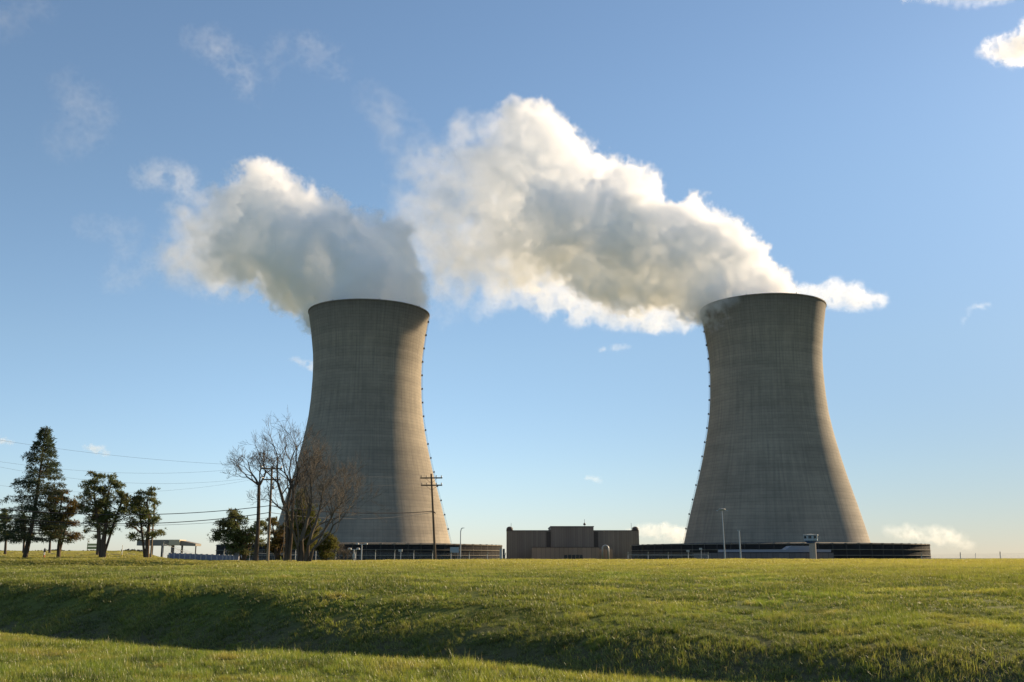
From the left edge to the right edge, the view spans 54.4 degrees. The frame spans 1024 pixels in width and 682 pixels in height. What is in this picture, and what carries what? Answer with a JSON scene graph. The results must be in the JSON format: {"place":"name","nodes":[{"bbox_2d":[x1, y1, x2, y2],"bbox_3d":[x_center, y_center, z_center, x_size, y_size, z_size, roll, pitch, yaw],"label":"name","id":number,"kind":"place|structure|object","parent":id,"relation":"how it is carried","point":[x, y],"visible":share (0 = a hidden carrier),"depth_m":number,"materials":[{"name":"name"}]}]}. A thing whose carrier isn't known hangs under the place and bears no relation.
{"place":"outdoors","nodes":[
{"label":"outdoors","id":0,"kind":"place"},
{"bbox_2d":[0,550,1023,681],"bbox_3d":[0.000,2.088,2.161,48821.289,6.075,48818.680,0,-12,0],"label":"ground","id":1,"kind":"structure","parent":0,"point":[512,649],"depth_m":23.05,"materials":[{"name":"green plant"}]},
{"bbox_2d":[0,508,13,554],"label":"pine tree","id":2,"kind":"object","parent":1,"relation":"on","point":[5,542],"visible":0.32,"depth_m":125.54,"materials":[{"name":"green plant"}]},
{"bbox_2d":[18,511,40,552],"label":"pine tree","id":3,"kind":"object","parent":1,"relation":"on","point":[22,512],"visible":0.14,"depth_m":137.55,"materials":[{"name":"green plant"}]},
{"bbox_2d":[0,426,73,557],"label":"spruce tree","id":4,"kind":"object","parent":1,"relation":"on","point":[15,536],"visible":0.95,"depth_m":102.67,"materials":[{"name":"green plant"}]},
{"bbox_2d":[44,517,57,552],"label":"pine tree","id":5,"kind":"object","parent":1,"relation":"on","point":[49,549],"visible":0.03,"depth_m":137.00,"materials":[{"name":"green plant"}]},
{"bbox_2d":[45,488,89,556],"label":"pine tree","id":6,"kind":"object","parent":1,"relation":"on","point":[71,506],"visible":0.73,"depth_m":104.51,"materials":[{"name":"green plant"}]},
{"bbox_2d":[0,548,142,551],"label":"distant hedgerow","id":7,"kind":"object","parent":1,"relation":"on","point":[141,550],"visible":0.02,"depth_m":311.36,"materials":[{"name":"green plant"}]},
{"bbox_2d":[87,543,96,550],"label":"board sign","id":8,"kind":"object","parent":1,"relation":"on","point":[91,546],"visible":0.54,"depth_m":186.05,"materials":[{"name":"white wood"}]},
{"bbox_2d":[81,508,107,554],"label":"pine tree","id":9,"kind":"object","parent":1,"relation":"on","point":[88,530],"visible":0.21,"depth_m":122.42,"materials":[{"name":"green plant"}]},
{"bbox_2d":[75,470,138,557],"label":"tree","id":10,"kind":"object","parent":1,"relation":"on","point":[105,502],"visible":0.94,"depth_m":103.40,"materials":[{"name":"green plant"}]},
{"bbox_2d":[121,486,167,557],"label":"tree","id":11,"kind":"object","parent":1,"relation":"on","point":[140,501],"visible":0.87,"depth_m":105.01,"materials":[{"name":"green plant"}]},
{"bbox_2d":[150,498,155,556],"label":"service pole","id":12,"kind":"object","parent":1,"relation":"on","point":[152,539],"visible":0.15,"depth_m":109.71,"materials":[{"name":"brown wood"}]},
{"bbox_2d":[137,540,200,557],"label":"gatehouse","id":13,"kind":"object","parent":1,"relation":"on","point":[181,543],"visible":0.48,"depth_m":160.27,"materials":[{"name":"concrete"}]},
{"bbox_2d":[162,542,189,555],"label":"chain link fence","id":14,"kind":"object","parent":1,"relation":"on","point":[172,551],"visible":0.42,"depth_m":147.81,"materials":[{"name":"metal"}]},
{"bbox_2d":[168,553,241,559],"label":"guard rail","id":15,"kind":"object","parent":1,"relation":"on","point":[198,556],"visible":0.38,"depth_m":123.79,"materials":[{"name":"metal"}]},
{"bbox_2d":[206,508,266,560],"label":"tree","id":16,"kind":"object","parent":1,"relation":"on","point":[243,538],"visible":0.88,"depth_m":98.76,"materials":[{"name":"green plant"}]},
{"bbox_2d":[234,553,239,559],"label":"utility box","id":17,"kind":"object","parent":1,"relation":"on","point":[237,556],"visible":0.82,"depth_m":97.57,"materials":[{"name":"metal"}]},
{"bbox_2d":[220,436,284,560],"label":"bare tree","id":18,"kind":"object","parent":1,"relation":"on","point":[256,551],"visible":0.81,"depth_m":92.20,"materials":[{"name":"brown plant"}]},
{"bbox_2d":[223,549,296,559],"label":"chain link fence","id":19,"kind":"object","parent":1,"relation":"on","point":[263,554],"visible":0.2,"depth_m":128.27,"materials":[{"name":"metal"}]},
{"bbox_2d":[261,466,281,560],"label":"utility pole","id":20,"kind":"object","parent":1,"relation":"on","point":[269,527],"visible":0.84,"depth_m":90.63,"materials":[{"name":"brown wood"}]},
{"bbox_2d":[1,518,261,525],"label":"overhead wire","id":21,"kind":"object","parent":20,"relation":"attached to","point":[127,525],"visible":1,"depth_m":83.84,"materials":[{"name":"black metal"}]},
{"bbox_2d":[0,477,262,492],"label":"overhead wire","id":22,"kind":"object","parent":20,"relation":"attached to","point":[122,492],"visible":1,"depth_m":83.80,"materials":[{"name":"black metal"}]},
{"bbox_2d":[2,440,261,465],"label":"overhead wire","id":23,"kind":"object","parent":20,"relation":"attached to","point":[135,457],"visible":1,"depth_m":85.71,"materials":[{"name":"black metal"}]},
{"bbox_2d":[2,467,262,483],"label":"overhead wire","id":24,"kind":"object","parent":20,"relation":"attached to","point":[147,483],"visible":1,"depth_m":85.94,"materials":[{"name":"black metal"}]},
{"bbox_2d":[6,462,260,472],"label":"overhead wire","id":25,"kind":"object","parent":20,"relation":"attached to","point":[115,472],"visible":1,"depth_m":84.11,"materials":[{"name":"black metal"}]},
{"bbox_2d":[0,512,269,523],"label":"overhead wire","id":26,"kind":"object","parent":20,"relation":"attached to","point":[130,523],"visible":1,"depth_m":83.82,"materials":[{"name":"black metal"}]},
{"bbox_2d":[0,505,269,514],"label":"overhead wire","id":27,"kind":"object","parent":20,"relation":"attached to","point":[132,514],"visible":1,"depth_m":84.08,"materials":[{"name":"black metal"}]},
{"bbox_2d":[261,516,296,559],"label":"pine tree","id":28,"kind":"object","parent":1,"relation":"on","point":[276,544],"visible":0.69,"depth_m":105.91,"materials":[{"name":"green plant"}]},
{"bbox_2d":[283,515,284,560],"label":"guy pole","id":29,"kind":"object","parent":1,"relation":"on","point":[284,535],"visible":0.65,"depth_m":86.39,"materials":[{"name":"brown wood"}]},
{"bbox_2d":[239,405,332,560],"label":"bare tree","id":30,"kind":"object","parent":1,"relation":"on","point":[288,545],"visible":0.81,"depth_m":90.48,"materials":[{"name":"brown plant"}]},
{"bbox_2d":[285,489,323,557],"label":"bare tree","id":31,"kind":"object","parent":1,"relation":"on","point":[301,526],"visible":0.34,"depth_m":104.15,"materials":[{"name":"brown wood"}]},
{"bbox_2d":[257,424,391,561],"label":"bare tree","id":32,"kind":"object","parent":1,"relation":"on","point":[302,538],"visible":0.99,"depth_m":88.41,"materials":[{"name":"brown plant"}]},
{"bbox_2d":[315,531,339,559],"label":"pine tree","id":33,"kind":"object","parent":1,"relation":"on","point":[329,543],"visible":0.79,"depth_m":107.53,"materials":[{"name":"green plant"}]},
{"bbox_2d":[332,543,346,559],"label":"bare shrub","id":34,"kind":"object","parent":1,"relation":"on","point":[340,548],"visible":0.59,"depth_m":115.71,"materials":[{"name":"brown plant"}]},
{"bbox_2d":[336,548,353,559],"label":"bare shrub","id":35,"kind":"object","parent":1,"relation":"on","point":[344,552],"visible":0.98,"depth_m":115.28,"materials":[{"name":"brown plant"}]},
{"bbox_2d":[348,548,359,559],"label":"floodlight post","id":36,"kind":"object","parent":1,"relation":"on","point":[354,551],"visible":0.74,"depth_m":180.76,"materials":[{"name":"metal"}]},
{"bbox_2d":[215,298,501,560],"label":"cooling tower","id":37,"kind":"structure","parent":1,"relation":"on","point":[366,393],"depth_m":572.08,"materials":[{"name":"concrete"}]},
{"bbox_2d":[356,543,367,559],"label":"floodlight post","id":38,"kind":"object","parent":1,"relation":"on","point":[361,547],"visible":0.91,"depth_m":205.43,"materials":[{"name":"metal"}]},
{"bbox_2d":[295,549,505,559],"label":"chain link fence","id":39,"kind":"object","parent":1,"relation":"on","point":[400,556],"visible":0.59,"depth_m":133.50,"materials":[{"name":"metal"}]},
{"bbox_2d":[420,474,441,558],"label":"utility pole","id":40,"kind":"object","parent":1,"relation":"on","point":[433,520],"visible":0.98,"depth_m":102.77,"materials":[{"name":"brown wood"}]},
{"bbox_2d":[270,505,431,513],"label":"overhead wire","id":41,"kind":"object","parent":40,"relation":"attached to","point":[362,513],"visible":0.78,"depth_m":97.51,"materials":[{"name":"black metal"}]},
{"bbox_2d":[270,512,432,518],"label":"overhead wire","id":42,"kind":"object","parent":40,"relation":"attached to","point":[364,518],"visible":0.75,"depth_m":97.64,"materials":[{"name":"black metal"}]},
{"bbox_2d":[450,547,458,552],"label":"site sign","id":43,"kind":"object","parent":1,"relation":"on","point":[454,549],"visible":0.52,"depth_m":176.15,"materials":[{"name":"metal"}]},
{"bbox_2d":[506,519,638,558],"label":"reactor building","id":44,"kind":"structure","parent":1,"relation":"on","point":[520,544],"depth_m":685.73,"materials":[{"name":"concrete"}]},
{"bbox_2d":[532,545,612,558],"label":"annex building","id":45,"kind":"structure","parent":1,"relation":"on","point":[567,552],"depth_m":655.38,"materials":[{"name":"beige concrete"}]},
{"bbox_2d":[628,552,708,558],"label":"chain link fence","id":46,"kind":"object","parent":1,"relation":"on","point":[659,555],"visible":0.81,"depth_m":131.02,"materials":[{"name":"metal"}]},
{"bbox_2d":[716,508,727,558],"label":"mast lamp","id":47,"kind":"object","parent":1,"relation":"on","point":[723,531],"visible":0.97,"depth_m":324.03,"materials":[{"name":"metal"}]},
{"bbox_2d":[737,530,741,557],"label":"short post","id":48,"kind":"object","parent":1,"relation":"on","point":[739,542],"visible":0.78,"depth_m":166.51,"materials":[{"name":"metal"}]},
{"bbox_2d":[694,546,833,558],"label":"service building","id":49,"kind":"structure","parent":1,"relation":"on","point":[777,555],"depth_m":430.22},
{"bbox_2d":[631,293,931,558],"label":"cooling tower","id":50,"kind":"structure","parent":1,"relation":"on","point":[772,475],"depth_m":556.24,"materials":[{"name":"concrete"}]},
{"bbox_2d":[803,534,817,558],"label":"guard post","id":51,"kind":"object","parent":1,"relation":"on","point":[811,539],"visible":0.91,"depth_m":425.51,"materials":[{"name":"paint"}]},
{"bbox_2d":[921,552,1023,558],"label":"chain link fence","id":52,"kind":"object","parent":1,"relation":"on","point":[960,554],"visible":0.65,"depth_m":127.37,"materials":[{"name":"metal"}]},
{"bbox_2d":[0,0,1023,557],"label":"sky","id":53,"kind":"structure","parent":0,"point":[563,188],"materials":[{"name":"blue"}]}
]}

